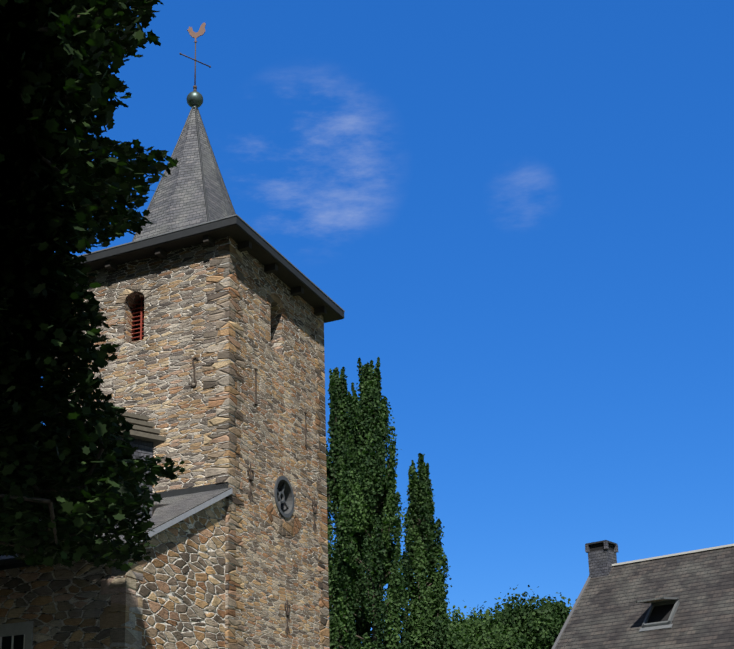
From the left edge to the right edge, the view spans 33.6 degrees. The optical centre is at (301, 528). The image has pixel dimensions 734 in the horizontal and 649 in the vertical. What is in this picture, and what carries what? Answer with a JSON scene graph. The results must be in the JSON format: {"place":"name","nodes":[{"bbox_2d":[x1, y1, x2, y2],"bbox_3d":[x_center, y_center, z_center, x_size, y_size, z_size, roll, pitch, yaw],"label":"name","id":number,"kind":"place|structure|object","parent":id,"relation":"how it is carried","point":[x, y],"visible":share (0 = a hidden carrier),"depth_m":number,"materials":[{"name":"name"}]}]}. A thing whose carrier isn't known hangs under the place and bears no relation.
{"place":"outdoors","nodes":[
{"label":"outdoors","id":0,"kind":"place"},
{"bbox_2d":[0,0,184,571],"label":"tree","id":1,"kind":"object","parent":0,"point":[45,330],"depth_m":10.77,"materials":[{"name":"green plant"}]},
{"bbox_2d":[40,0,733,640],"label":"sky","id":2,"kind":"structure","parent":0,"point":[521,209],"materials":[{"name":"blue"}]},
{"bbox_2d":[449,613,540,648],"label":"tree leaves","id":3,"kind":"object","parent":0,"point":[494,636],"depth_m":86.81,"materials":[{"name":"green plant"}]},
{"bbox_2d":[486,585,576,648],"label":"tree leaves","id":4,"kind":"object","parent":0,"point":[544,621],"depth_m":89.22,"materials":[{"name":"green plant"}]},
{"label":"ground","id":5,"kind":"structure","parent":0,"visible":0},
{"bbox_2d":[0,497,225,648],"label":"annex walls","id":6,"kind":"structure","parent":5,"relation":"on","point":[180,589],"depth_m":23.47,"materials":[{"name":"beige stone"}]},
{"bbox_2d":[0,621,32,648],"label":"annex window","id":7,"kind":"structure","parent":6,"relation":"in","point":[19,635],"depth_m":23.25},
{"bbox_2d":[0,544,123,569],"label":"gutter","id":8,"kind":"object","parent":6,"relation":"on","point":[10,563],"depth_m":23.25,"materials":[{"name":"metal"}]},
{"bbox_2d":[0,487,231,559],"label":"annex roof","id":9,"kind":"structure","parent":6,"relation":"on","point":[167,512],"depth_m":25.07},
{"bbox_2d":[100,554,142,648],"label":"corner stones","id":10,"kind":"object","parent":6,"relation":"attached to","point":[126,637],"visible":0.71,"depth_m":22.42,"materials":[{"name":"grey stone"}]},
{"bbox_2d":[114,412,165,528],"bbox_3d":[-3.594,-0.914,24.875,1.240,2.890,1.080,9,-17,-34],"label":"dormer","id":11,"kind":"object","parent":6,"relation":"on","point":[146,435],"visible":0.31,"depth_m":24.88,"materials":[{"name":"stone"}]},
{"bbox_2d":[67,236,323,648],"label":"tower walls","id":12,"kind":"structure","parent":5,"relation":"on","point":[150,374],"depth_m":28.10,"materials":[{"name":"stone"}]},
{"bbox_2d":[131,297,144,341],"bbox_3d":[-3.754,-4.917,28.782,0.560,1.330,0.160,-8,-16,25],"label":"louvre","id":13,"kind":"object","parent":12,"relation":"attached to","point":[138,329],"visible":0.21,"depth_m":28.84,"materials":[{"name":"red wood"}]},
{"bbox_2d":[152,482,228,499],"bbox_3d":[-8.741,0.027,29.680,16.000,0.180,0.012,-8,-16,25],"label":"flashing","id":14,"kind":"object","parent":12,"relation":"attached to","point":[191,490],"visible":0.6,"depth_m":26.63,"materials":[{"name":"metal"}]},
{"bbox_2d":[55,243,329,648],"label":"quoins","id":15,"kind":"object","parent":12,"relation":"attached to","point":[227,469],"visible":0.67,"depth_m":27.13,"materials":[{"name":"stone"}]},
{"bbox_2d":[115,283,286,318],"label":"voussoirs","id":16,"kind":"object","parent":12,"relation":"attached to","point":[271,298],"visible":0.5,"depth_m":28.71,"materials":[{"name":"stone"}]},
{"bbox_2d":[65,214,344,322],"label":"eaves","id":17,"kind":"object","parent":12,"relation":"on","point":[242,233],"visible":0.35,"depth_m":28.52,"materials":[{"name":"grey wood"}]},
{"bbox_2d":[134,109,234,240],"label":"spire","id":18,"kind":"structure","parent":17,"relation":"on","point":[178,202],"depth_m":30.92,"materials":[{"name":"stone"}]},
{"bbox_2d":[132,105,235,240],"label":"roof hip ridges","id":19,"kind":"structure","parent":18,"relation":"attached to","point":[205,197],"depth_m":31.71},
{"bbox_2d":[187,91,202,109],"bbox_3d":[-2.837,-11.373,32.353,0.450,0.534,0.450,-8,-16,25],"label":"finial ball","id":20,"kind":"object","parent":18,"relation":"on","point":[194,98],"visible":0.96,"depth_m":32.21,"materials":[{"name":"grey metal"}]},
{"bbox_2d":[179,41,210,90],"bbox_3d":[-2.849,-12.384,32.608,0.117,1.580,0.993,-16,-21,47],"label":"cross","id":21,"kind":"object","parent":20,"relation":"on","point":[195,86],"visible":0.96,"depth_m":32.56,"materials":[{"name":"grey metal"}]},
{"bbox_2d":[187,22,205,41],"bbox_3d":[-2.843,-13.429,32.871,0.515,0.593,0.024,-1,-14,1],"label":"weathercock","id":22,"kind":"object","parent":21,"relation":"on","point":[200,32],"visible":0.98,"depth_m":32.86,"materials":[{"name":"orange metal"}]},
{"bbox_2d":[190,357,316,633],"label":"wall anchors","id":23,"kind":"object","parent":12,"relation":"attached to","point":[250,494],"depth_m":27.96,"materials":[{"name":"black metal"}]},
{"bbox_2d":[266,503,301,537],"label":"fan-laid stones","id":24,"kind":"object","parent":12,"relation":"attached to","point":[280,521],"visible":0.85,"depth_m":28.40,"materials":[{"name":"brown stone"}]},
{"bbox_2d":[274,476,294,517],"bbox_3d":[-0.515,-0.727,28.683,0.290,1.000,1.000,-8,-16,25],"label":"round window","id":25,"kind":"structure","parent":12,"relation":"attached to","point":[284,495],"depth_m":28.85,"materials":[{"name":"stone"}]},
{"bbox_2d":[219,243,328,648],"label":"mortar joints","id":26,"kind":"object","parent":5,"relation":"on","point":[234,434],"visible":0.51,"depth_m":27.08,"materials":[{"name":"beige concrete"}]},
{"bbox_2d":[326,367,364,648],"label":"poplar leaves","id":27,"kind":"object","parent":5,"relation":"on","point":[339,426],"depth_m":62.55,"materials":[{"name":"green plant"}]},
{"bbox_2d":[335,357,411,648],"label":"poplar leaves","id":28,"kind":"object","parent":5,"relation":"on","point":[367,402],"depth_m":58.38,"materials":[{"name":"green plant"}]},
{"bbox_2d":[399,453,451,648],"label":"poplar leaves","id":29,"kind":"object","parent":5,"relation":"on","point":[421,504],"depth_m":61.63,"materials":[{"name":"green plant"}]},
{"bbox_2d":[384,621,482,648],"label":"tree leaves","id":30,"kind":"object","parent":5,"relation":"on","point":[454,642],"visible":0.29,"depth_m":83.51,"materials":[{"name":"green plant"}]},
{"bbox_2d":[446,601,490,632],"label":"tree leaves","id":31,"kind":"object","parent":5,"relation":"on","point":[460,621],"visible":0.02,"depth_m":92.32,"materials":[{"name":"green plant"}]},
{"bbox_2d":[466,597,517,627],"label":"tree leaves","id":32,"kind":"object","parent":5,"relation":"on","point":[487,612],"visible":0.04,"depth_m":95.76,"materials":[{"name":"green plant"}]},
{"bbox_2d":[552,544,733,648],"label":"house","id":33,"kind":"structure","parent":5,"relation":"on","point":[607,612],"depth_m":33.74,"materials":[{"name":"tile"}]},
{"bbox_2d":[585,540,617,577],"bbox_3d":[9.105,1.265,36.607,0.720,1.650,0.720,-13,-19,40],"label":"house chimney","id":34,"kind":"object","parent":33,"relation":"attached to","point":[602,557],"visible":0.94,"depth_m":36.47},
{"bbox_2d":[635,597,679,631],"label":"roof window","id":35,"kind":"structure","parent":33,"relation":"on","point":[661,612],"depth_m":32.86,"materials":[{"name":"grey"}]}
]}

